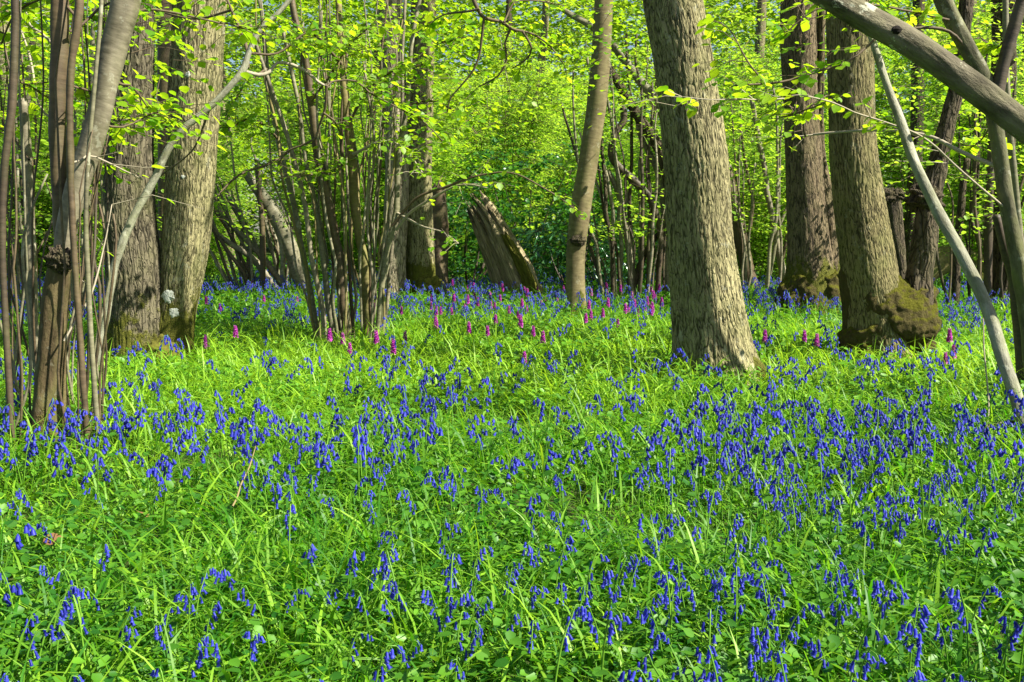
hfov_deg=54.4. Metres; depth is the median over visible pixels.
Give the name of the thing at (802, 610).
bluebell
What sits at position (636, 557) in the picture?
bluebell
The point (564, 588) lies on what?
bluebell
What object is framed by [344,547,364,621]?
bluebell
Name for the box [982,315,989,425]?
hanging twig
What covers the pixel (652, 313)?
purple orchid
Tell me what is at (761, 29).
background tree
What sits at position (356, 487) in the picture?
bluebell
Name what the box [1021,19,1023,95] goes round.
background tree
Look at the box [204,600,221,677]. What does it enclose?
bluebell
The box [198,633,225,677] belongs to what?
bluebell
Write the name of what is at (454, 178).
hazel bush
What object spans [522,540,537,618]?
bluebell
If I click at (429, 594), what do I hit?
bluebell
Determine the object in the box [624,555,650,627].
bluebell
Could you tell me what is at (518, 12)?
sky
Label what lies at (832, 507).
bluebell
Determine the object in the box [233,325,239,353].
purple orchid
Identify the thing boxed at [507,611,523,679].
bluebell
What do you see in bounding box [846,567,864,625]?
bluebell
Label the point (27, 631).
bluebell
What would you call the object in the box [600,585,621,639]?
bluebell
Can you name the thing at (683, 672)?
bluebell
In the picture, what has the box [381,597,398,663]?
bluebell
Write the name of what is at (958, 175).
hazel bush
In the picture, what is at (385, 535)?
bluebell
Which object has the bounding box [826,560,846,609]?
bluebell
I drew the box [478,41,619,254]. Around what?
hazel bush
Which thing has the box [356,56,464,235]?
hazel bush
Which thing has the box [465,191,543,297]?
leaning stump
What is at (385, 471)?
bluebell
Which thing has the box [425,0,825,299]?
hazel tree
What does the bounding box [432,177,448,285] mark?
broken stump
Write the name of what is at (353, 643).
bluebell
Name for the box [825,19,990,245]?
hazel bush
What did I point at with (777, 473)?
bluebell
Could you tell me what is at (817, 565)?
bluebell
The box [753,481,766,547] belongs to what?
bluebell
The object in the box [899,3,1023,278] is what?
hazel bush
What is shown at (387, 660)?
bluebell
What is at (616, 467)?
bluebell
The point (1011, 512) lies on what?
bluebell
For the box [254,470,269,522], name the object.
bluebell
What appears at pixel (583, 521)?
bluebell
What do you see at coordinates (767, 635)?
bluebell
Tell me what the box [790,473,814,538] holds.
bluebell
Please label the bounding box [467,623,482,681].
bluebell
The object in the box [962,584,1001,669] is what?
bluebell
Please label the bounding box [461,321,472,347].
purple orchid
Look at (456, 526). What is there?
bluebell
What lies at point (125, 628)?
bluebell
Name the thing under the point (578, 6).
distant woodland
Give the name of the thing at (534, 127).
hazel bush
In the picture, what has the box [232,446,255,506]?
dry stalk
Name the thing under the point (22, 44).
hazel bush
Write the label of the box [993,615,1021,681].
bluebell
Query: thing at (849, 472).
bluebell
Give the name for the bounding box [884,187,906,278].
knobbly stump
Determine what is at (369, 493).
bluebell
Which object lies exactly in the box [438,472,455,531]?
bluebell
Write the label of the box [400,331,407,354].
purple orchid
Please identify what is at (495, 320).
purple orchid
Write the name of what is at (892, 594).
bluebell
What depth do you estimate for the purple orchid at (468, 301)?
11.01 m
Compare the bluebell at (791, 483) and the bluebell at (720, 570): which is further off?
the bluebell at (791, 483)
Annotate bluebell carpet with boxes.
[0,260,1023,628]
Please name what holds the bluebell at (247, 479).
on the ground at (156, 533)
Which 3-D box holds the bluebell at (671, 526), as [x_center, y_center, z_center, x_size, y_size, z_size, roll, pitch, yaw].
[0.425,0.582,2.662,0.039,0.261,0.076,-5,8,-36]
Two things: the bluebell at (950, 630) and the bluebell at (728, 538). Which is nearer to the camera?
the bluebell at (950, 630)
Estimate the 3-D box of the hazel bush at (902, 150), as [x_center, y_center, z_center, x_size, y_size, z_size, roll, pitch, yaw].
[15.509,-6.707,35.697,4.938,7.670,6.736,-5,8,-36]
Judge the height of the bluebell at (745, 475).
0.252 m
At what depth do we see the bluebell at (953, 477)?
3.23 m
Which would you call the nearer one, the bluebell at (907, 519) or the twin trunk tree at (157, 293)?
the bluebell at (907, 519)
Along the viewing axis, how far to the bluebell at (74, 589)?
2.05 m
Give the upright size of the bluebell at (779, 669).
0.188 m
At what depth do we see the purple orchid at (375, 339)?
7.00 m
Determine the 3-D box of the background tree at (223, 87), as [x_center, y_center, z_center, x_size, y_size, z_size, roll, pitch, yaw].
[-6.851,-7.613,23.297,0.549,12.118,0.395,3,7,26]
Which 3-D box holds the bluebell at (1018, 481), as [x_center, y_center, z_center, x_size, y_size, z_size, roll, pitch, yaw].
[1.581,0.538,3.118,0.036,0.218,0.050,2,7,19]
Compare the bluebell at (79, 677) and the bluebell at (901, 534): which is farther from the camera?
the bluebell at (901, 534)
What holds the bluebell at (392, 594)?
on the ground at (156, 533)
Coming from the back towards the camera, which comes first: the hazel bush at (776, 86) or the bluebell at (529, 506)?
the hazel bush at (776, 86)
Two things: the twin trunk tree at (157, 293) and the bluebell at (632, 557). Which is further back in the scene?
the twin trunk tree at (157, 293)
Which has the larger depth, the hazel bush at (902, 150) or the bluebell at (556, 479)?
the hazel bush at (902, 150)
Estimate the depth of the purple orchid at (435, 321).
8.16 m
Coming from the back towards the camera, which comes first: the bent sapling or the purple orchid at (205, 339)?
the purple orchid at (205, 339)
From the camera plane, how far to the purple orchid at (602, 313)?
9.21 m
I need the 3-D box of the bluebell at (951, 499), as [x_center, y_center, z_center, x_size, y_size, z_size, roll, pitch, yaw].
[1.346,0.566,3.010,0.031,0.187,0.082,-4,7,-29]
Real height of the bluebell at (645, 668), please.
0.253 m
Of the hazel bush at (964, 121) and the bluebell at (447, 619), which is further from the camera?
the hazel bush at (964, 121)
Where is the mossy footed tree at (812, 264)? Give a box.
[772,0,840,315]
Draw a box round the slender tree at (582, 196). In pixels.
[565,0,612,315]
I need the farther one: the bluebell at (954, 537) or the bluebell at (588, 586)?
the bluebell at (954, 537)
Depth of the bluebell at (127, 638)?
2.04 m
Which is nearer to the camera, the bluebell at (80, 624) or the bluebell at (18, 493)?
the bluebell at (80, 624)
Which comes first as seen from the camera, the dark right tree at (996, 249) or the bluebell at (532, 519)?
the bluebell at (532, 519)
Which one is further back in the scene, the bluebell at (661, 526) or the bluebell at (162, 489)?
the bluebell at (162, 489)
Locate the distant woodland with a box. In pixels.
[8,0,1022,247]
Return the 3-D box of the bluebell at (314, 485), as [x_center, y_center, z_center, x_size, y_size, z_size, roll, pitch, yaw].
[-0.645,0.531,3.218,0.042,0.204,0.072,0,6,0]
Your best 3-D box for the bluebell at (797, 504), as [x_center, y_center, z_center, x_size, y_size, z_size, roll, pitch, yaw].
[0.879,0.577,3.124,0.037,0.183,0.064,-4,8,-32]
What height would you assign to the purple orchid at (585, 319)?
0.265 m
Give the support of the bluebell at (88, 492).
on the ground at (156, 533)
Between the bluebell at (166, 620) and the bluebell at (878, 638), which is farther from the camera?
the bluebell at (166, 620)
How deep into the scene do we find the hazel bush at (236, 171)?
18.20 m
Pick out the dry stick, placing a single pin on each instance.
(1011, 421)
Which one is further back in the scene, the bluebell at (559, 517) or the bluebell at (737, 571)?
the bluebell at (559, 517)
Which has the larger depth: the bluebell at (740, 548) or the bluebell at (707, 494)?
the bluebell at (707, 494)
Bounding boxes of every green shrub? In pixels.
[372,192,563,283]
[445,130,624,282]
[525,185,661,286]
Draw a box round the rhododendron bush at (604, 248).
[513,205,637,293]
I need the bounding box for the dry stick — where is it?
[966,420,1015,448]
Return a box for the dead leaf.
[43,533,60,544]
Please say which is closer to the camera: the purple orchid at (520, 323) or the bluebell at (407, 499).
the bluebell at (407, 499)
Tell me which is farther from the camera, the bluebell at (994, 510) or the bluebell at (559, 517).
the bluebell at (994, 510)
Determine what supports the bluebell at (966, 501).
on the ground at (156, 533)
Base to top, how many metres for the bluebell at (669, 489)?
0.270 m
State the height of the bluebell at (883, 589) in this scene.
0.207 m
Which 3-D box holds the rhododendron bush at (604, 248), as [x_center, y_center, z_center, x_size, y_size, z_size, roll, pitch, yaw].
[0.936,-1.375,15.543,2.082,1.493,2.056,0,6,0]
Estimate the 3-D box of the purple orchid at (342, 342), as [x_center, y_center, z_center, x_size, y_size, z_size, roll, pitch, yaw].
[-1.293,0.044,7.454,0.102,0.221,0.173,0,6,-3]
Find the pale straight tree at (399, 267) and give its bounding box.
[376,0,408,300]
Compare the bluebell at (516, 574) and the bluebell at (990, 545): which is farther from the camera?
the bluebell at (990, 545)
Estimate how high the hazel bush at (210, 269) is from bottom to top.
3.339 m
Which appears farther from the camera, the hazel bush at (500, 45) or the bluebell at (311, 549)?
the hazel bush at (500, 45)
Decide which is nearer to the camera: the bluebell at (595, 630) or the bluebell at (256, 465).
the bluebell at (595, 630)
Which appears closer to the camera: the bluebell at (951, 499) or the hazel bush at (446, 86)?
the bluebell at (951, 499)
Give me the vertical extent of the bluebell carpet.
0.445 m
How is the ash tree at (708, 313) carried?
on the ground at (156, 533)
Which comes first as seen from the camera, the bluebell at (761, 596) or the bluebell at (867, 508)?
the bluebell at (761, 596)
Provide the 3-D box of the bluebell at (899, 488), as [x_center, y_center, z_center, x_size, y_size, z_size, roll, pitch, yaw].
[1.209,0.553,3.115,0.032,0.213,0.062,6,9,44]
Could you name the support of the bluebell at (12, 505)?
on the ground at (156, 533)
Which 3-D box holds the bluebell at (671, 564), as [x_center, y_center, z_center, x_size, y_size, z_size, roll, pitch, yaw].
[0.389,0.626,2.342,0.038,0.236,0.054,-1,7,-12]
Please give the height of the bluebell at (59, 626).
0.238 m
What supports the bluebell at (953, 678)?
on the ground at (156, 533)
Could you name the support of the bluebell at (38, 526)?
on the ground at (156, 533)
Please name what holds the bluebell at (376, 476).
on the ground at (156, 533)
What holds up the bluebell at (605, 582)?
on the ground at (156, 533)
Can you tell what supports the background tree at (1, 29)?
on the ground at (156, 533)
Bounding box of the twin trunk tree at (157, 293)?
[102,0,226,369]
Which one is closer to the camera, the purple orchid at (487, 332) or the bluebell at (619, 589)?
the bluebell at (619, 589)
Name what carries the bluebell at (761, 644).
on the ground at (156, 533)
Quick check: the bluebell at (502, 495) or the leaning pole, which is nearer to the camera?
the bluebell at (502, 495)
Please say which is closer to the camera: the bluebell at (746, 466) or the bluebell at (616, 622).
the bluebell at (616, 622)
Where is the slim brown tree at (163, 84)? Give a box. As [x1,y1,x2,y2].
[157,0,171,249]
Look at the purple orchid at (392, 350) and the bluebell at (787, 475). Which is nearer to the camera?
the bluebell at (787, 475)
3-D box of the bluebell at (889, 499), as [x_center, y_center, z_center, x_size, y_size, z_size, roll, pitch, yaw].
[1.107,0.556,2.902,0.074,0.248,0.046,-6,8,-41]
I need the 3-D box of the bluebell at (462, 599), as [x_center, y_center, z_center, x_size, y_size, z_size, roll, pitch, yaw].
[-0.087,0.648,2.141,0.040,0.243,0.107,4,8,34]
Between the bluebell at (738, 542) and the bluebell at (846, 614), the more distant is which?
the bluebell at (738, 542)
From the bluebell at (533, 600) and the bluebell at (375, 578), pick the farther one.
the bluebell at (375, 578)
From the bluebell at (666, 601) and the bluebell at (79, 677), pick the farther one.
the bluebell at (666, 601)
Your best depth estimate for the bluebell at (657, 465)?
3.20 m
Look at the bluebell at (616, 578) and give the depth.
2.35 m
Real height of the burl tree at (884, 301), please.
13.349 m
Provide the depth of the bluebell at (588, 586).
2.25 m
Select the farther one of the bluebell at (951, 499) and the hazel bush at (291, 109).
the hazel bush at (291, 109)
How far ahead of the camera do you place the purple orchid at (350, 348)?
6.97 m
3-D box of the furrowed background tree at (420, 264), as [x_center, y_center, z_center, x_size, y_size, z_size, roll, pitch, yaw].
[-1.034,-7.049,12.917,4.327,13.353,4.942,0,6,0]
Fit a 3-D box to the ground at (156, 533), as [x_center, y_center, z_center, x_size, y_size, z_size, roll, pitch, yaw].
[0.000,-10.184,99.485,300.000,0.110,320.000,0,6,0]
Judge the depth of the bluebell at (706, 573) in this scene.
2.41 m
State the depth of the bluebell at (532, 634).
2.03 m
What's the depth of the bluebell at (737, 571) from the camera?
2.17 m
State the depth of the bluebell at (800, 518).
2.85 m
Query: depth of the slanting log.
4.35 m
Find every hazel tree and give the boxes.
[0,0,308,459]
[0,0,332,319]
[87,0,445,293]
[157,0,592,349]
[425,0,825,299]
[598,0,929,290]
[721,0,1023,311]
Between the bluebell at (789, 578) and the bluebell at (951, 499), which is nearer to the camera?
the bluebell at (789, 578)
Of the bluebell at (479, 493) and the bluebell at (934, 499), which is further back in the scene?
the bluebell at (934, 499)
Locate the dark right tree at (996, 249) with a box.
[991,0,1016,306]
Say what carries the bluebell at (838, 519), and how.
on the ground at (156, 533)
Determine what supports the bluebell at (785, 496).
on the ground at (156, 533)
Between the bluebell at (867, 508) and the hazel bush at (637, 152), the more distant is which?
the hazel bush at (637, 152)
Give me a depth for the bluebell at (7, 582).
2.29 m
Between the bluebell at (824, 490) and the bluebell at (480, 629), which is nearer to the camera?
the bluebell at (480, 629)
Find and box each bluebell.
[0,566,19,656]
[0,670,18,681]
[7,500,25,543]
[15,487,37,536]
[19,613,39,671]
[22,629,62,681]
[34,599,73,681]
[36,521,58,568]
[39,563,54,588]
[47,585,84,676]
[49,568,83,624]
[55,602,69,674]
[63,598,88,681]
[69,675,83,681]
[72,586,115,662]
[83,487,107,543]
[98,541,110,623]
[117,606,142,662]
[119,626,139,681]
[149,667,163,681]
[151,484,166,514]
[153,622,169,676]
[162,606,180,677]
[172,590,208,679]
[182,579,197,656]
[186,639,209,681]
[187,588,195,646]
[191,567,220,676]
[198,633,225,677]
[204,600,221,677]
[214,567,235,639]
[236,585,274,676]
[237,478,245,524]
[241,470,254,529]
[242,456,269,534]
[242,628,265,681]
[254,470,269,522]
[262,478,279,513]
[271,480,281,562]
[276,588,310,666]
[284,503,296,613]
[285,473,298,521]
[301,542,317,600]
[306,474,317,520]
[320,496,338,547]
[325,588,339,634]
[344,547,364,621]
[345,475,372,534]
[345,589,371,656]
[345,632,373,681]
[362,489,374,525]
[362,499,379,539]
[363,566,385,635]
[370,530,397,573]
[372,644,405,681]
[373,467,392,517]
[376,548,398,644]
[378,463,390,500]
[379,550,401,633]
[380,529,401,582]
[381,578,410,633]
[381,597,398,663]
[395,488,419,555]
[396,639,422,681]
[420,476,445,515]
[421,586,443,663]
[425,468,442,517]
[437,516,450,594]
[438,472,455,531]
[438,596,454,676]
[439,543,465,598]
[440,565,464,619]
[441,464,461,517]
[443,552,462,662]
[444,480,458,534]
[447,521,461,554]
[448,659,465,681]
[453,590,483,668]
[453,611,469,680]
[458,467,466,510]
[458,632,482,681]
[462,596,492,656]
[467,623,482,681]
[468,568,479,615]
[469,545,493,610]
[473,488,495,528]
[474,485,486,553]
[494,487,510,529]
[498,561,523,617]
[503,568,519,629]
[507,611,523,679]
[522,493,540,556]
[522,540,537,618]
[524,583,548,665]
[525,620,539,681]
[526,511,543,579]
[530,544,554,594]
[550,510,565,566]
[553,473,565,511]
[554,544,576,599]
[554,604,591,681]
[555,582,570,650]
[556,534,573,616]
[562,466,583,532]
[573,586,593,681]
[577,605,604,680]
[579,518,588,560]
[580,552,608,646]
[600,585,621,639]
[600,607,631,680]
[601,567,616,667]
[602,489,614,528]
[608,450,629,527]
[609,561,634,625]
[611,555,635,599]
[616,553,637,599]
[617,668,647,681]
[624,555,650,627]
[627,473,644,529]
[634,466,647,532]
[634,606,664,677]
[636,512,643,558]
[637,654,662,681]
[641,462,656,527]
[641,630,669,678]
[643,537,659,588]
[645,592,663,645]
[648,525,672,579]
[649,512,668,567]
[652,570,675,661]
[654,460,667,530]
[657,575,688,660]
[663,511,684,563]
[664,594,681,674]
[665,448,675,537]
[667,475,676,545]
[669,557,685,641]
[670,665,696,681]
[676,580,703,652]
[684,469,701,524]
[687,498,697,528]
[692,525,701,563]
[695,645,721,681]
[698,666,715,681]
[700,608,717,672]
[701,488,717,545]
[701,564,725,641]
[703,490,721,567]
[703,567,719,604]
[707,573,723,642]
[709,578,727,638]
[710,605,726,677]
[712,470,724,532]
[720,513,743,601]
[725,602,745,648]
[726,543,745,597]
[729,566,742,664]
[731,529,747,588]
[734,567,750,649]
[739,463,766,534]
[744,470,760,528]
[746,572,774,647]
[747,622,778,674]
[747,627,769,675]
[747,650,761,681]
[748,477,768,540]
[748,622,766,680]
[749,466,759,517]
[749,578,772,661]
[750,535,766,558]
[751,559,768,609]
[751,596,784,676]
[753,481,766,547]
[754,590,783,658]
[765,558,794,594]
[765,649,786,681]
[767,667,787,681]
[768,474,781,537]
[769,484,781,561]
[769,522,790,554]
[771,629,799,673]
[773,581,785,654]
[774,466,783,499]
[775,456,798,527]
[776,483,797,539]
[776,499,789,540]
[777,602,824,672]
[780,492,798,571]
[784,508,807,564]
[785,478,800,527]
[786,497,800,529]
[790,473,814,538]
[802,636,829,681]
[804,491,809,555]
[809,486,825,521]
[810,563,833,613]
[814,492,821,551]
[819,495,829,542]
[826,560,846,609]
[827,544,840,568]
[828,494,843,544]
[828,570,845,627]
[829,599,844,670]
[830,601,859,678]
[832,514,841,552]
[840,570,863,648]
[843,662,858,681]
[846,469,858,539]
[846,481,866,544]
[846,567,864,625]
[849,626,890,681]
[852,518,877,571]
[858,465,891,513]
[858,649,885,681]
[862,504,881,553]
[868,578,902,637]
[870,577,885,634]
[870,586,908,673]
[874,495,884,539]
[879,509,892,559]
[881,509,904,561]
[884,491,900,548]
[887,511,914,565]
[894,484,905,523]
[894,494,925,550]
[894,527,905,553]
[896,618,922,681]
[903,602,930,671]
[907,666,927,681]
[913,476,926,549]
[916,614,949,680]
[918,484,938,529]
[920,473,937,530]
[923,472,953,552]
[924,481,936,528]
[928,486,945,513]
[928,517,947,612]
[928,526,972,610]
[935,472,945,502]
[936,622,964,681]
[940,586,965,669]
[941,474,961,511]
[942,459,956,509]
[943,672,963,681]
[944,532,959,577]
[948,497,966,535]
[948,584,972,680]
[960,498,973,568]
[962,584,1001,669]
[968,482,1001,547]
[970,526,998,608]
[971,483,985,519]
[975,471,984,534]
[987,461,996,525]
[990,504,1009,521]
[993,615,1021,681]
[997,619,1023,677]
[999,473,1015,508]
[1006,500,1018,546]
[1009,467,1023,513]
[1012,480,1023,527]
[1013,480,1023,507]
[1018,616,1023,681]
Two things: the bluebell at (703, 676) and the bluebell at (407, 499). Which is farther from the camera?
the bluebell at (407, 499)
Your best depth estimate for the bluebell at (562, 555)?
2.44 m
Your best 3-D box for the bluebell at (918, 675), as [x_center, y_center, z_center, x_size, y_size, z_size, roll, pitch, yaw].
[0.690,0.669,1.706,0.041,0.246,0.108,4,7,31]
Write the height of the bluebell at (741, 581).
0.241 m
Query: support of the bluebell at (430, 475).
on the ground at (156, 533)
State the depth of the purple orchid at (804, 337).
7.51 m
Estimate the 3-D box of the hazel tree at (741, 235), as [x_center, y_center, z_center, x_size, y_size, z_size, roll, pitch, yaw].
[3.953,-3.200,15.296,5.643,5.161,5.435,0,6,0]
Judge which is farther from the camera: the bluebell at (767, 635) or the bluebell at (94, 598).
the bluebell at (94, 598)
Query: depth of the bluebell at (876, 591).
2.14 m
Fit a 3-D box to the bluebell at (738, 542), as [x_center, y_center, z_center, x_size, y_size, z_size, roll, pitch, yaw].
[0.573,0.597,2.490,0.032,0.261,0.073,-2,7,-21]
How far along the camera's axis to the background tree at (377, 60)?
20.35 m
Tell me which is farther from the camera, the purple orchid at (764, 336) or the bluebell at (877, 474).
the purple orchid at (764, 336)
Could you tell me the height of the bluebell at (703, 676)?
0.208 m
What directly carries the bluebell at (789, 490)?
on the ground at (156, 533)
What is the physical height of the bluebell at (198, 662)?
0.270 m
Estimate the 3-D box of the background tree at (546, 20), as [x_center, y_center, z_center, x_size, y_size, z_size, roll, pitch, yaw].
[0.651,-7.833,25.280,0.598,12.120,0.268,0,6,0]
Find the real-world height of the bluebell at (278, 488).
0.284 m
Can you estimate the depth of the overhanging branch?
6.50 m
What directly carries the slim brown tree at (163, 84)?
on the ground at (156, 533)
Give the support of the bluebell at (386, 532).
on the ground at (156, 533)
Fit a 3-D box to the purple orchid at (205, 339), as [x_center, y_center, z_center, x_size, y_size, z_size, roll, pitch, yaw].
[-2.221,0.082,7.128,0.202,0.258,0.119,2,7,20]
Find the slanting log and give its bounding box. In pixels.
[809,0,1023,143]
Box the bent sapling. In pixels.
[91,0,468,391]
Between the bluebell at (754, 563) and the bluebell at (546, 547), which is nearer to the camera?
the bluebell at (754, 563)
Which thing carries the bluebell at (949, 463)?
on the ground at (156, 533)
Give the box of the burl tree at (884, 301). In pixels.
[826,0,973,366]
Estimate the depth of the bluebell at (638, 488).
3.26 m
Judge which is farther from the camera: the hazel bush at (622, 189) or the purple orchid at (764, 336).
the hazel bush at (622, 189)
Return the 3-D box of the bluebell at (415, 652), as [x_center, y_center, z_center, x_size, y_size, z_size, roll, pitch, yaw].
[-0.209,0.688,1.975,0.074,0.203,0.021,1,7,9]
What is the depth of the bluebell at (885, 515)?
2.82 m
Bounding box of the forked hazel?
[622,0,1023,394]
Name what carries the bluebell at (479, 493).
on the ground at (156, 533)
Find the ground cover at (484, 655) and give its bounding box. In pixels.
[0,255,1023,681]
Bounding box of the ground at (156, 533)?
[0,233,1023,681]
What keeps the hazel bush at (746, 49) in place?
on the ground at (156, 533)
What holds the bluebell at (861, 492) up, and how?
on the ground at (156, 533)
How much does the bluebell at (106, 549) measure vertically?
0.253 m
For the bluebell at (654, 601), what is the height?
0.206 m
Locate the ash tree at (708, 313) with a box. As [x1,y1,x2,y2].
[642,0,768,385]
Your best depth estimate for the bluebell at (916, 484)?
2.86 m
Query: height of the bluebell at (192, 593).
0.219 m
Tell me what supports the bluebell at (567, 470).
on the ground at (156, 533)
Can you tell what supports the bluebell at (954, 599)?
on the ground at (156, 533)
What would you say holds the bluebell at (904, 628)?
on the ground at (156, 533)
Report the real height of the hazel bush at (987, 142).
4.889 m
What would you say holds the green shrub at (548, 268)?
on the ground at (156, 533)
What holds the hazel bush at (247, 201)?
on the ground at (156, 533)
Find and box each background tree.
[0,0,10,105]
[86,0,109,262]
[220,63,235,270]
[365,0,402,274]
[406,0,449,299]
[503,0,511,207]
[528,0,549,262]
[747,0,766,252]
[903,0,924,263]
[971,0,987,278]
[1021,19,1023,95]
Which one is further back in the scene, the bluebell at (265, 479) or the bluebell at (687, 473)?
the bluebell at (687, 473)
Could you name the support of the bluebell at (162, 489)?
on the ground at (156, 533)
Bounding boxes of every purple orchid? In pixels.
[202,334,208,352]
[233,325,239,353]
[327,328,339,362]
[332,332,345,358]
[347,342,358,361]
[372,330,378,366]
[384,338,400,364]
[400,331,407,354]
[433,315,437,349]
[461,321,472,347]
[466,294,472,317]
[481,325,489,347]
[493,314,497,335]
[516,315,526,343]
[522,352,528,373]
[531,325,537,350]
[535,330,547,357]
[584,313,590,335]
[589,310,595,328]
[601,308,604,330]
[606,297,611,316]
[623,304,627,317]
[649,305,653,321]
[760,329,769,358]
[799,329,807,357]
[814,333,821,362]
[938,328,952,364]
[943,352,947,363]
[948,345,956,376]
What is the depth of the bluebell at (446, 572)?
2.43 m
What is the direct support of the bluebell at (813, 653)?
on the ground at (156, 533)
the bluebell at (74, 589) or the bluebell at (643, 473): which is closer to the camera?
the bluebell at (74, 589)
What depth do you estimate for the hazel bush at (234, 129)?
36.48 m
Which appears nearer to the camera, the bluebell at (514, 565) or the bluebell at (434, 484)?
the bluebell at (514, 565)
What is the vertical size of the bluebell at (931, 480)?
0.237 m
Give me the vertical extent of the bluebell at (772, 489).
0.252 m
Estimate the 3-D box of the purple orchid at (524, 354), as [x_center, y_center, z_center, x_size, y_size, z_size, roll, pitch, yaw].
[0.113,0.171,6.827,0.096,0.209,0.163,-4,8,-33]
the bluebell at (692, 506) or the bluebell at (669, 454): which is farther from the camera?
the bluebell at (669, 454)
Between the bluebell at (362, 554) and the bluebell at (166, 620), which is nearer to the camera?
the bluebell at (166, 620)
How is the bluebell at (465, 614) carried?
on the ground at (156, 533)
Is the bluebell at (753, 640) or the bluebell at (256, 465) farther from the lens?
the bluebell at (256, 465)
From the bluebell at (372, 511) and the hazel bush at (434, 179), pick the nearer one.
the bluebell at (372, 511)
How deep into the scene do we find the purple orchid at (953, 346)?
6.64 m
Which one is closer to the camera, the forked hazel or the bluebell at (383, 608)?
the bluebell at (383, 608)
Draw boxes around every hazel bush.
[0,33,49,109]
[0,36,78,251]
[0,81,105,282]
[2,104,103,266]
[31,40,157,247]
[92,95,252,284]
[154,68,275,249]
[154,101,267,276]
[211,84,247,242]
[227,5,373,266]
[241,23,459,275]
[298,87,485,274]
[354,82,537,262]
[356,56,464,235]
[357,59,472,176]
[433,54,585,261]
[457,23,588,256]
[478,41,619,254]
[509,83,657,263]
[555,120,660,260]
[606,64,783,274]
[613,42,782,253]
[715,40,828,259]
[715,44,829,279]
[717,69,828,285]
[768,115,889,259]
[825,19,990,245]
[878,59,1019,245]
[882,55,1021,243]
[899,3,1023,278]
[924,100,1023,243]
[930,80,1023,239]
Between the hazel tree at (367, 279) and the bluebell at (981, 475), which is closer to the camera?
the bluebell at (981, 475)
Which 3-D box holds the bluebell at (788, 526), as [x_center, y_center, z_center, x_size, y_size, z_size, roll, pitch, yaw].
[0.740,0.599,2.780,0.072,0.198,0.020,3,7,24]
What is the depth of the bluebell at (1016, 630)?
1.92 m
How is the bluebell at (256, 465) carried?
on the ground at (156, 533)
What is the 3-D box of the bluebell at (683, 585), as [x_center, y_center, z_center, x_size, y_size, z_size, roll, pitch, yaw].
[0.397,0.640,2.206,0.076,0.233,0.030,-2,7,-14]
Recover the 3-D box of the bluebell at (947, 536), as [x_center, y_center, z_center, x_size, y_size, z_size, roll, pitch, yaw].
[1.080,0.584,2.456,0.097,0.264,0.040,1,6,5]
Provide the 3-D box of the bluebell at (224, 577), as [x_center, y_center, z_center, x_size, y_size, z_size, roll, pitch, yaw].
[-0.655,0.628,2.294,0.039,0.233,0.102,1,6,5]
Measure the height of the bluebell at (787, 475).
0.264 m
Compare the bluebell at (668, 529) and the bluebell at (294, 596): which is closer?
the bluebell at (294, 596)
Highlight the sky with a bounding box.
[19,0,1021,232]
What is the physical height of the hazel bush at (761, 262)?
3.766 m
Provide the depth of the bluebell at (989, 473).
3.17 m
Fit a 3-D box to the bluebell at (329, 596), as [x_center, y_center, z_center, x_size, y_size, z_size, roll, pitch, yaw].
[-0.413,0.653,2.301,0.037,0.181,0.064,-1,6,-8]
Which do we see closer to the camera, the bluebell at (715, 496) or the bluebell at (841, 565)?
the bluebell at (841, 565)
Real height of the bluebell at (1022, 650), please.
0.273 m
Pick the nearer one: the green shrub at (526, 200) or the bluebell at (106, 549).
the bluebell at (106, 549)
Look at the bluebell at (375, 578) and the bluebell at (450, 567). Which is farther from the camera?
the bluebell at (375, 578)
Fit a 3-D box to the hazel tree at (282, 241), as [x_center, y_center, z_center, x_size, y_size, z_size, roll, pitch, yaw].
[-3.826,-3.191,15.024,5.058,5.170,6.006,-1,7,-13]
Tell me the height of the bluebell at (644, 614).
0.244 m
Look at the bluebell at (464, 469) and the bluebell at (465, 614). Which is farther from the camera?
the bluebell at (464, 469)
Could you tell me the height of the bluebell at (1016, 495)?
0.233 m
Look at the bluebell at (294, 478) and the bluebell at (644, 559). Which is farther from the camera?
the bluebell at (294, 478)
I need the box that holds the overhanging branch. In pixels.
[407,0,653,127]
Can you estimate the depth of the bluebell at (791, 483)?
3.30 m
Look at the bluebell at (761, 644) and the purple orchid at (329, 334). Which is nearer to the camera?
the bluebell at (761, 644)
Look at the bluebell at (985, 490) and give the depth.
2.93 m
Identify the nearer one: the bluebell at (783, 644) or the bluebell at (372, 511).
the bluebell at (783, 644)
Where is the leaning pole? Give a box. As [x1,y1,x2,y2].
[868,36,1023,436]
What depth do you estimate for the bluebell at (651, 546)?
2.60 m
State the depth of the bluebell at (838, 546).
2.54 m
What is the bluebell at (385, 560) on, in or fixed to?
on the ground at (156, 533)
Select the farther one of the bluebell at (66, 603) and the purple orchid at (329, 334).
the purple orchid at (329, 334)
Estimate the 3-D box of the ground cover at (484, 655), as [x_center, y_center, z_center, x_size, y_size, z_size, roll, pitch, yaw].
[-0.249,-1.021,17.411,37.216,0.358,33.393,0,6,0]
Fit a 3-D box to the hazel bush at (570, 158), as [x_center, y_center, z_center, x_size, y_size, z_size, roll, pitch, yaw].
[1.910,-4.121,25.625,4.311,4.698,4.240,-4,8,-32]
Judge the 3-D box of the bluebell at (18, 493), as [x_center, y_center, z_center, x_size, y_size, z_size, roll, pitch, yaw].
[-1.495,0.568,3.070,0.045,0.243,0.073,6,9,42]

